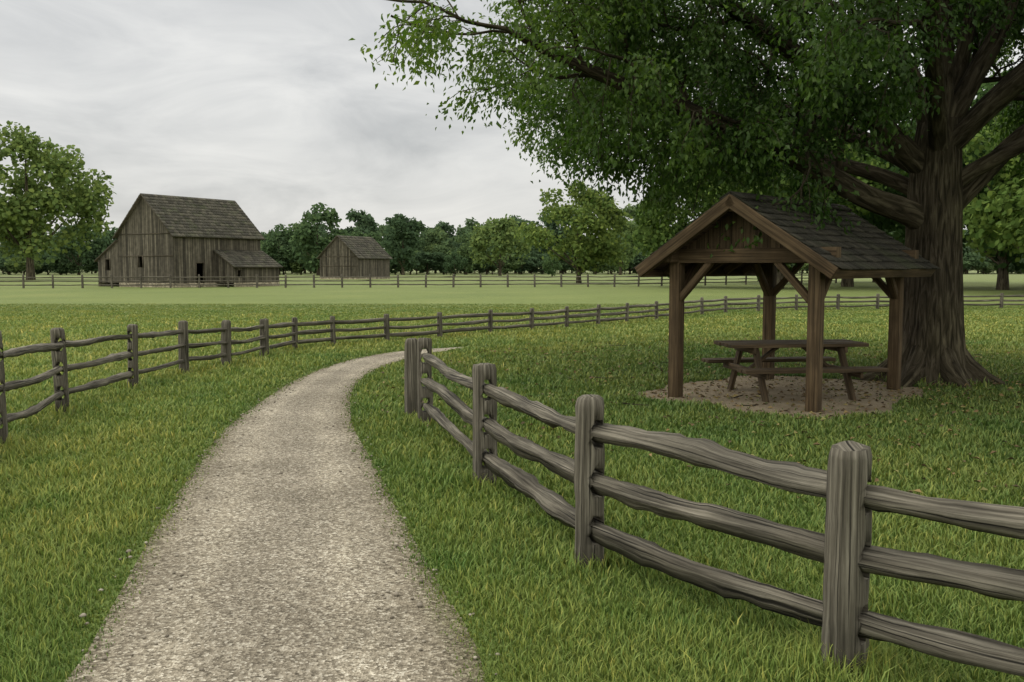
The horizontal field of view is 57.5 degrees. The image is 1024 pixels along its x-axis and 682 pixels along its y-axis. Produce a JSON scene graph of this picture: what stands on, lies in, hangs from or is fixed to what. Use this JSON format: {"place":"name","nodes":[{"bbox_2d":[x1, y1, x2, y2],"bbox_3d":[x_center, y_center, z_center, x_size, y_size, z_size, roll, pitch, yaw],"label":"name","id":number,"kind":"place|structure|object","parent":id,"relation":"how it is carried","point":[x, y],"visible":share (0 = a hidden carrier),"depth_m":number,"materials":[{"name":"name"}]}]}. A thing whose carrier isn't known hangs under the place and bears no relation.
{"place":"outdoors","nodes":[
{"label":"outdoors","id":0,"kind":"place"},
{"bbox_2d":[98,197,278,282],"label":"barn walls","id":1,"kind":"structure","parent":0,"point":[187,253],"depth_m":90.45,"materials":[{"name":"brown wood"}]},
{"bbox_2d":[105,233,241,282],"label":"barn trim","id":2,"kind":"structure","parent":1,"relation":"attached to","point":[137,256],"depth_m":90.18,"materials":[{"name":"brown wood"}]},
{"bbox_2d":[94,194,282,267],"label":"roof trim","id":3,"kind":"structure","parent":1,"relation":"on","point":[140,196],"depth_m":90.80,"materials":[{"name":"brown wood"}]},
{"bbox_2d":[94,193,282,266],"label":"barn shingles","id":4,"kind":"object","parent":3,"relation":"on","point":[182,216],"visible":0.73,"depth_m":92.78,"materials":[{"name":"grey wood"}]},
{"bbox_2d":[65,347,484,681],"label":"gravel path","id":5,"kind":"structure","parent":0,"point":[255,555],"depth_m":5.99,"materials":[{"name":"beige gravel"}]},
{"bbox_2d":[79,381,500,681],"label":"path pebbles","id":6,"kind":"object","parent":5,"relation":"on","point":[215,625],"visible":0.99,"depth_m":6.06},
{"bbox_2d":[320,256,355,256],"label":"small barn trim","id":7,"kind":"structure","parent":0,"point":[337,256],"depth_m":144.78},
{"bbox_2d":[320,237,389,277],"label":"barn walls","id":8,"kind":"structure","parent":0,"point":[350,267],"depth_m":145.17,"materials":[{"name":"brown wood"}]},
{"bbox_2d":[316,236,366,258],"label":"roof trim","id":9,"kind":"structure","parent":8,"relation":"on","point":[318,257],"depth_m":144.81,"materials":[{"name":"brown wood"}]},
{"bbox_2d":[320,235,392,258],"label":"small barn shingles","id":10,"kind":"object","parent":9,"relation":"on","point":[365,247],"visible":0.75,"depth_m":147.99,"materials":[{"name":"grey wood"}]},
{"bbox_2d":[0,268,1023,681],"bbox_3d":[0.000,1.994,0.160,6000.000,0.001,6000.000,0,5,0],"label":"ground","id":11,"kind":"structure","parent":0,"point":[66,290],"depth_m":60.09,"materials":[{"name":"green plant"}]},
{"bbox_2d":[0,331,8,446],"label":"fence post","id":12,"kind":"object","parent":11,"relation":"on","point":[4,429],"visible":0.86,"depth_m":10.17,"materials":[{"name":"grey wood"}]},
{"bbox_2d":[0,254,23,274],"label":"bush","id":13,"kind":"object","parent":11,"relation":"on","point":[2,266],"depth_m":218.82,"materials":[{"name":"green plant"}]},
{"bbox_2d":[4,257,42,274],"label":"bush","id":14,"kind":"object","parent":11,"relation":"on","point":[11,267],"depth_m":214.41,"materials":[{"name":"green plant"}]},
{"bbox_2d":[0,232,54,256],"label":"tree","id":15,"kind":"object","parent":11,"relation":"on","point":[44,250],"depth_m":235.42,"materials":[{"name":"green plant"}]},
{"bbox_2d":[34,253,62,274],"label":"bush","id":16,"kind":"object","parent":11,"relation":"on","point":[45,267],"depth_m":217.76,"materials":[{"name":"green plant"}]},
{"bbox_2d":[0,120,115,279],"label":"tree","id":17,"kind":"object","parent":11,"relation":"on","point":[85,203],"depth_m":135.26,"materials":[{"name":"green plant"}]},
{"bbox_2d":[50,328,69,413],"bbox_3d":[-6.151,0.479,12.717,0.200,1.322,0.199,-3,6,-35],"label":"fence post","id":18,"kind":"object","parent":11,"relation":"on","point":[58,357],"visible":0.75,"depth_m":12.66,"materials":[{"name":"grey wood"}]},
{"bbox_2d":[47,255,75,274],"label":"bush","id":19,"kind":"object","parent":11,"relation":"on","point":[54,267],"depth_m":215.30,"materials":[{"name":"green plant"}]},
{"bbox_2d":[48,221,109,274],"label":"tree","id":20,"kind":"object","parent":11,"relation":"on","point":[99,244],"depth_m":213.57,"materials":[{"name":"green plant"}]},
{"bbox_2d":[65,258,94,273],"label":"bush","id":21,"kind":"object","parent":11,"relation":"on","point":[71,265],"depth_m":213.78,"materials":[{"name":"green plant"}]},
{"bbox_2d":[81,250,101,270],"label":"bush","id":22,"kind":"object","parent":11,"relation":"on","point":[96,264],"visible":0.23,"depth_m":215.25,"materials":[{"name":"green plant"}]},
{"bbox_2d":[96,227,117,249],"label":"tree","id":23,"kind":"object","parent":11,"relation":"on","point":[111,233],"depth_m":218.56,"materials":[{"name":"green plant"}]},
{"bbox_2d":[127,324,138,386],"bbox_3d":[-6.222,0.328,15.303,0.196,1.209,0.195,0,5,0],"label":"fence post","id":24,"kind":"object","parent":11,"relation":"on","point":[132,345],"visible":0.79,"depth_m":15.25,"materials":[{"name":"grey wood"}]},
{"bbox_2d":[0,318,268,424],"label":"fence","id":25,"kind":"object","parent":11,"relation":"on","point":[184,345],"visible":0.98,"depth_m":14.97,"materials":[{"name":"grey wood"}]},
{"bbox_2d":[98,281,279,287],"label":"barn foundation","id":26,"kind":"object","parent":11,"relation":"on","point":[120,284],"visible":0.44,"depth_m":91.52,"materials":[{"name":"grey stone"}]},
{"bbox_2d":[260,231,275,242],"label":"tree","id":27,"kind":"object","parent":11,"relation":"on","point":[264,235],"visible":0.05,"depth_m":247.77,"materials":[{"name":"green plant"}]},
{"bbox_2d":[260,224,301,274],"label":"tree","id":28,"kind":"object","parent":11,"relation":"on","point":[269,247],"depth_m":219.22,"materials":[{"name":"green plant"}]},
{"bbox_2d":[271,255,303,274],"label":"bush","id":29,"kind":"object","parent":11,"relation":"on","point":[288,265],"depth_m":222.73,"materials":[{"name":"green plant"}]},
{"bbox_2d":[277,233,299,272],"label":"tree","id":30,"kind":"object","parent":11,"relation":"on","point":[282,240],"depth_m":277.67,"materials":[{"name":"green plant"}]},
{"bbox_2d":[285,255,311,274],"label":"bush","id":31,"kind":"object","parent":11,"relation":"on","point":[295,266],"depth_m":221.16,"materials":[{"name":"green plant"}]},
{"bbox_2d":[286,221,321,273],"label":"tall tree","id":32,"kind":"object","parent":11,"relation":"on","point":[296,226],"depth_m":260.08,"materials":[{"name":"green plant"}]},
{"bbox_2d":[311,221,329,272],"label":"tree","id":33,"kind":"object","parent":11,"relation":"on","point":[322,231],"depth_m":279.16,"materials":[{"name":"green plant"}]},
{"bbox_2d":[289,202,354,275],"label":"tree","id":34,"kind":"object","parent":11,"relation":"on","point":[302,239],"depth_m":201.76,"materials":[{"name":"green plant"}]},
{"bbox_2d":[320,277,389,278],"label":"barn foundation","id":35,"kind":"object","parent":11,"relation":"on","point":[358,278],"visible":0.38,"depth_m":145.89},
{"bbox_2d":[344,208,380,239],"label":"tall tree","id":36,"kind":"object","parent":11,"relation":"on","point":[365,223],"visible":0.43,"depth_m":265.62,"materials":[{"name":"green plant"}]},
{"bbox_2d":[350,228,384,248],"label":"tree","id":37,"kind":"object","parent":11,"relation":"on","point":[374,235],"depth_m":222.67,"materials":[{"name":"green plant"}]},
{"bbox_2d":[375,222,388,247],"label":"tree","id":38,"kind":"object","parent":11,"relation":"on","point":[382,228],"visible":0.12,"depth_m":287.32,"materials":[{"name":"green plant"}]},
{"bbox_2d":[390,261,401,274],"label":"bush","id":39,"kind":"object","parent":11,"relation":"on","point":[394,267],"depth_m":221.59,"materials":[{"name":"green plant"}]},
{"bbox_2d":[380,213,426,274],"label":"tree","id":40,"kind":"object","parent":11,"relation":"on","point":[406,229],"depth_m":211.55,"materials":[{"name":"green plant"}]},
{"bbox_2d":[383,222,428,254],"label":"tall tree","id":41,"kind":"object","parent":11,"relation":"on","point":[422,244],"visible":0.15,"depth_m":253.86,"materials":[{"name":"green plant"}]},
{"bbox_2d":[396,258,424,274],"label":"bush","id":42,"kind":"object","parent":11,"relation":"on","point":[421,266],"depth_m":221.48,"materials":[{"name":"green plant"}]},
{"bbox_2d":[404,338,417,416],"bbox_3d":[-1.301,0.571,12.206,0.203,1.217,0.192,-1,5,-17],"label":"fence end post","id":43,"kind":"object","parent":11,"relation":"on","point":[410,376],"visible":0.69,"depth_m":12.12,"materials":[{"name":"grey wood"}]},
{"bbox_2d":[0,273,836,287],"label":"fence","id":44,"kind":"object","parent":11,"relation":"on","point":[170,284],"visible":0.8,"depth_m":87.99,"materials":[{"name":"grey wood"}]},
{"bbox_2d":[419,257,431,273],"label":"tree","id":45,"kind":"object","parent":11,"relation":"on","point":[425,268],"depth_m":229.35,"materials":[{"name":"green plant"}]},
{"bbox_2d":[417,338,433,424],"bbox_3d":[-1.095,0.586,11.767,0.208,1.261,0.213,2,5,21],"label":"fence post","id":46,"kind":"object","parent":11,"relation":"on","point":[422,368],"visible":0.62,"depth_m":11.69,"materials":[{"name":"grey wood"}]},
{"bbox_2d":[410,250,446,274],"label":"bush","id":47,"kind":"object","parent":11,"relation":"on","point":[434,263],"depth_m":222.89,"materials":[{"name":"green plant"}]},
{"bbox_2d":[423,244,440,273],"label":"tree","id":48,"kind":"object","parent":11,"relation":"on","point":[431,247],"depth_m":259.13,"materials":[{"name":"green plant"}]},
{"bbox_2d":[420,227,448,272],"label":"tree","id":49,"kind":"object","parent":11,"relation":"on","point":[441,235],"depth_m":273.76,"materials":[{"name":"green plant"}]},
{"bbox_2d":[422,220,457,272],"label":"tree","id":50,"kind":"object","parent":11,"relation":"on","point":[446,227],"depth_m":292.13,"materials":[{"name":"green plant"}]},
{"bbox_2d":[426,242,454,273],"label":"tree","id":51,"kind":"object","parent":11,"relation":"on","point":[443,248],"depth_m":255.77,"materials":[{"name":"green plant"}]},
{"bbox_2d":[431,254,455,274],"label":"bush","id":52,"kind":"object","parent":11,"relation":"on","point":[440,259],"depth_m":225.69,"materials":[{"name":"green plant"}]},
{"bbox_2d":[442,251,467,275],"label":"field tree","id":53,"kind":"object","parent":11,"relation":"on","point":[450,263],"depth_m":188.98,"materials":[{"name":"green plant"}]},
{"bbox_2d":[449,241,464,273],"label":"tree","id":54,"kind":"object","parent":11,"relation":"on","point":[456,244],"depth_m":255.42,"materials":[{"name":"green plant"}]},
{"bbox_2d":[446,231,484,274],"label":"tree","id":55,"kind":"object","parent":11,"relation":"on","point":[465,250],"depth_m":222.41,"materials":[{"name":"green plant"}]},
{"bbox_2d":[441,217,492,272],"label":"tall tree","id":56,"kind":"object","parent":11,"relation":"on","point":[467,228],"depth_m":263.12,"materials":[{"name":"green plant"}]},
{"bbox_2d":[455,260,479,274],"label":"bush","id":57,"kind":"object","parent":11,"relation":"on","point":[475,269],"depth_m":226.02,"materials":[{"name":"green plant"}]},
{"bbox_2d":[472,363,496,483],"bbox_3d":[-0.246,0.839,8.472,0.230,1.282,0.215,0,5,0],"label":"fence post","id":58,"kind":"object","parent":11,"relation":"on","point":[482,406],"visible":0.73,"depth_m":8.39,"materials":[{"name":"grey wood"}]},
{"bbox_2d":[470,254,505,274],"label":"bush","id":59,"kind":"object","parent":11,"relation":"on","point":[478,268],"depth_m":223.41,"materials":[{"name":"green plant"}]},
{"bbox_2d":[469,214,531,275],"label":"tree","id":60,"kind":"object","parent":11,"relation":"on","point":[502,240],"depth_m":197.14,"materials":[{"name":"green plant"}]},
{"bbox_2d":[489,253,524,274],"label":"bush","id":61,"kind":"object","parent":11,"relation":"on","point":[511,266],"depth_m":224.97,"materials":[{"name":"green plant"}]},
{"bbox_2d":[489,234,541,273],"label":"tall tree","id":62,"kind":"object","parent":11,"relation":"on","point":[534,252],"depth_m":251.22,"materials":[{"name":"green plant"}]},
{"bbox_2d":[507,253,534,273],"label":"tree","id":63,"kind":"object","parent":11,"relation":"on","point":[528,265],"depth_m":229.80,"materials":[{"name":"green plant"}]},
{"bbox_2d":[511,215,534,230],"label":"tree","id":64,"kind":"object","parent":11,"relation":"on","point":[520,220],"visible":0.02,"depth_m":289.34,"materials":[{"name":"green plant"}]},
{"bbox_2d":[523,254,563,273],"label":"tree","id":65,"kind":"object","parent":11,"relation":"on","point":[538,260],"depth_m":232.40,"materials":[{"name":"green plant"}]},
{"bbox_2d":[540,241,555,253],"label":"tree","id":66,"kind":"object","parent":11,"relation":"on","point":[548,248],"visible":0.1,"depth_m":260.96,"materials":[{"name":"green plant"}]},
{"bbox_2d":[542,254,562,275],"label":"field tree","id":67,"kind":"object","parent":11,"relation":"on","point":[546,264],"depth_m":183.35,"materials":[{"name":"green plant"}]},
{"bbox_2d":[527,207,584,272],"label":"tall tree","id":68,"kind":"object","parent":11,"relation":"on","point":[555,227],"depth_m":262.06,"materials":[{"name":"green plant"}]},
{"bbox_2d":[553,252,575,273],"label":"tree","id":69,"kind":"object","parent":11,"relation":"on","point":[565,266],"depth_m":231.66,"materials":[{"name":"green plant"}]},
{"bbox_2d":[510,179,632,282],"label":"tree","id":70,"kind":"object","parent":11,"relation":"on","point":[601,247],"depth_m":109.83,"materials":[{"name":"green plant"}]},
{"bbox_2d":[565,259,594,273],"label":"tree","id":71,"kind":"object","parent":11,"relation":"on","point":[576,270],"depth_m":231.46,"materials":[{"name":"green plant"}]},
{"bbox_2d":[574,394,604,569],"bbox_3d":[0.518,1.008,6.189,0.220,1.308,0.232,0,5,0],"label":"fence post","id":72,"kind":"object","parent":11,"relation":"on","point":[589,456],"visible":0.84,"depth_m":6.10,"materials":[{"name":"grey wood"}]},
{"bbox_2d":[585,262,606,273],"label":"tree","id":73,"kind":"object","parent":11,"relation":"on","point":[602,268],"depth_m":231.10,"materials":[{"name":"green plant"}]},
{"bbox_2d":[598,259,629,273],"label":"tree","id":74,"kind":"object","parent":11,"relation":"on","point":[610,267],"depth_m":228.65,"materials":[{"name":"green plant"}]},
{"bbox_2d":[609,217,639,274],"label":"tree","id":75,"kind":"object","parent":11,"relation":"on","point":[628,253],"depth_m":211.42,"materials":[{"name":"green plant"}]},
{"bbox_2d":[608,252,644,273],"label":"tree","id":76,"kind":"object","parent":11,"relation":"on","point":[635,260],"depth_m":232.11,"materials":[{"name":"green plant"}]},
{"bbox_2d":[612,203,641,229],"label":"tree","id":77,"kind":"object","parent":11,"relation":"on","point":[629,207],"visible":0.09,"depth_m":278.45,"materials":[{"name":"green plant"}]},
{"bbox_2d":[263,293,1023,353],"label":"fence","id":78,"kind":"object","parent":11,"relation":"on","point":[386,327],"visible":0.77,"depth_m":28.64,"materials":[{"name":"grey wood"}]},
{"bbox_2d":[626,170,731,277],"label":"tree","id":79,"kind":"object","parent":11,"relation":"on","point":[650,240],"depth_m":86.57,"materials":[{"name":"green plant"}]},
{"bbox_2d":[349,0,1023,388],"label":"tree","id":80,"kind":"object","parent":11,"relation":"on","point":[845,46],"depth_m":14.51,"materials":[{"name":"green plant"}]},
{"bbox_2d":[367,335,1023,498],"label":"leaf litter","id":81,"kind":"object","parent":11,"relation":"on","point":[843,409],"visible":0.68,"depth_m":14.33,"materials":[{"name":"plant"}]},
{"bbox_2d":[421,353,1023,676],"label":"fence","id":82,"kind":"object","parent":11,"relation":"on","point":[992,581],"visible":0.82,"depth_m":4.98,"materials":[{"name":"grey wood"}]},
{"bbox_2d":[639,375,925,418],"bbox_3d":[4.362,0.811,14.843,3.970,0.008,4.917,3,6,37],"label":"dirt pad","id":83,"kind":"object","parent":11,"relation":"on","point":[773,392],"visible":0.63,"depth_m":14.45,"materials":[{"name":"brown soil"}]},
{"bbox_2d":[701,339,888,402],"bbox_3d":[4.319,0.451,14.532,2.221,0.885,1.888,-1,5,-8],"label":"picnic table","id":84,"kind":"object","parent":83,"relation":"on","point":[761,373],"visible":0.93,"depth_m":14.17,"materials":[{"name":"brown wood"}]},
{"bbox_2d":[635,194,935,412],"bbox_3d":[4.360,-0.623,14.647,3.146,3.106,3.999,4,6,41],"label":"shelter frame","id":85,"kind":"object","parent":11,"relation":"on","point":[823,273],"visible":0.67,"depth_m":13.80,"materials":[{"name":"brown wood"}]},
{"bbox_2d":[654,198,840,268],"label":"shelter roof deck and gables","id":86,"kind":"structure","parent":85,"relation":"on","point":[710,234],"depth_m":13.55,"materials":[{"name":"brown wood"}]},
{"bbox_2d":[633,191,939,269],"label":"shelter shingles","id":87,"kind":"object","parent":86,"relation":"on","point":[863,243],"visible":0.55,"depth_m":13.60,"materials":[{"name":"grey wood"}]},
{"bbox_2d":[682,109,888,288],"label":"tree","id":88,"kind":"object","parent":11,"relation":"on","point":[874,162],"depth_m":80.37,"materials":[{"name":"green plant"}]},
{"bbox_2d":[801,263,808,269],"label":"tree","id":89,"kind":"object","parent":11,"relation":"on","point":[805,265],"depth_m":237.59,"materials":[{"name":"green plant"}]},
{"bbox_2d":[821,440,871,679],"bbox_3d":[1.641,1.138,4.557,0.233,1.311,0.248,0,5,0],"label":"fence post","id":90,"kind":"object","parent":11,"relation":"on","point":[848,537],"visible":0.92,"depth_m":4.47,"materials":[{"name":"grey wood"}]},
{"bbox_2d":[777,61,915,286],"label":"tree","id":91,"kind":"object","parent":11,"relation":"on","point":[882,223],"depth_m":87.84,"materials":[{"name":"green plant"}]},
{"bbox_2d":[872,155,966,281],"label":"tree","id":92,"kind":"object","parent":11,"relation":"on","point":[898,234],"depth_m":111.31,"materials":[{"name":"green plant"}]},
{"bbox_2d":[870,68,1023,289],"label":"tree","id":93,"kind":"object","parent":11,"relation":"on","point":[1018,265],"depth_m":79.11,"materials":[{"name":"green plant"}]},
{"bbox_2d":[963,257,970,269],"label":"tree","id":94,"kind":"object","parent":11,"relation":"on","point":[965,262],"visible":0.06,"depth_m":234.98,"materials":[{"name":"green plant"}]},
{"bbox_2d":[963,243,971,253],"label":"tree","id":95,"kind":"object","parent":11,"relation":"on","point":[965,250],"visible":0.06,"depth_m":249.49,"materials":[{"name":"green plant"}]},
{"bbox_2d":[964,243,977,273],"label":"tree","id":96,"kind":"object","parent":11,"relation":"on","point":[973,250],"depth_m":250.12,"materials":[{"name":"green plant"}]},
{"bbox_2d":[963,252,989,273],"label":"tree","id":97,"kind":"object","parent":11,"relation":"on","point":[973,259],"depth_m":237.62,"materials":[{"name":"green plant"}]},
{"bbox_2d":[971,261,997,273],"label":"tree","id":98,"kind":"object","parent":11,"relation":"on","point":[986,270],"depth_m":240.74,"materials":[{"name":"green plant"}]},
{"bbox_2d":[979,252,995,273],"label":"tree","id":99,"kind":"object","parent":11,"relation":"on","point":[985,259],"depth_m":243.07,"materials":[{"name":"green plant"}]},
{"bbox_2d":[962,115,1023,261],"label":"tree","id":100,"kind":"object","parent":11,"relation":"on","point":[997,225],"depth_m":65.90,"materials":[{"name":"green plant"}]},
{"bbox_2d":[970,70,1022,208],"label":"tree","id":101,"kind":"object","parent":11,"relation":"on","point":[984,87],"depth_m":87.57,"materials":[{"name":"green plant"}]},
{"bbox_2d":[984,258,1011,272],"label":"tree","id":102,"kind":"object","parent":11,"relation":"on","point":[990,260],"visible":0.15,"depth_m":241.11,"materials":[{"name":"green plant"}]},
{"bbox_2d":[1009,261,1023,273],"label":"tree","id":103,"kind":"object","parent":11,"relation":"on","point":[1012,270],"depth_m":238.98,"materials":[{"name":"green plant"}]},
{"bbox_2d":[0,0,1023,240],"label":"sky","id":104,"kind":"structure","parent":0,"point":[270,108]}
]}

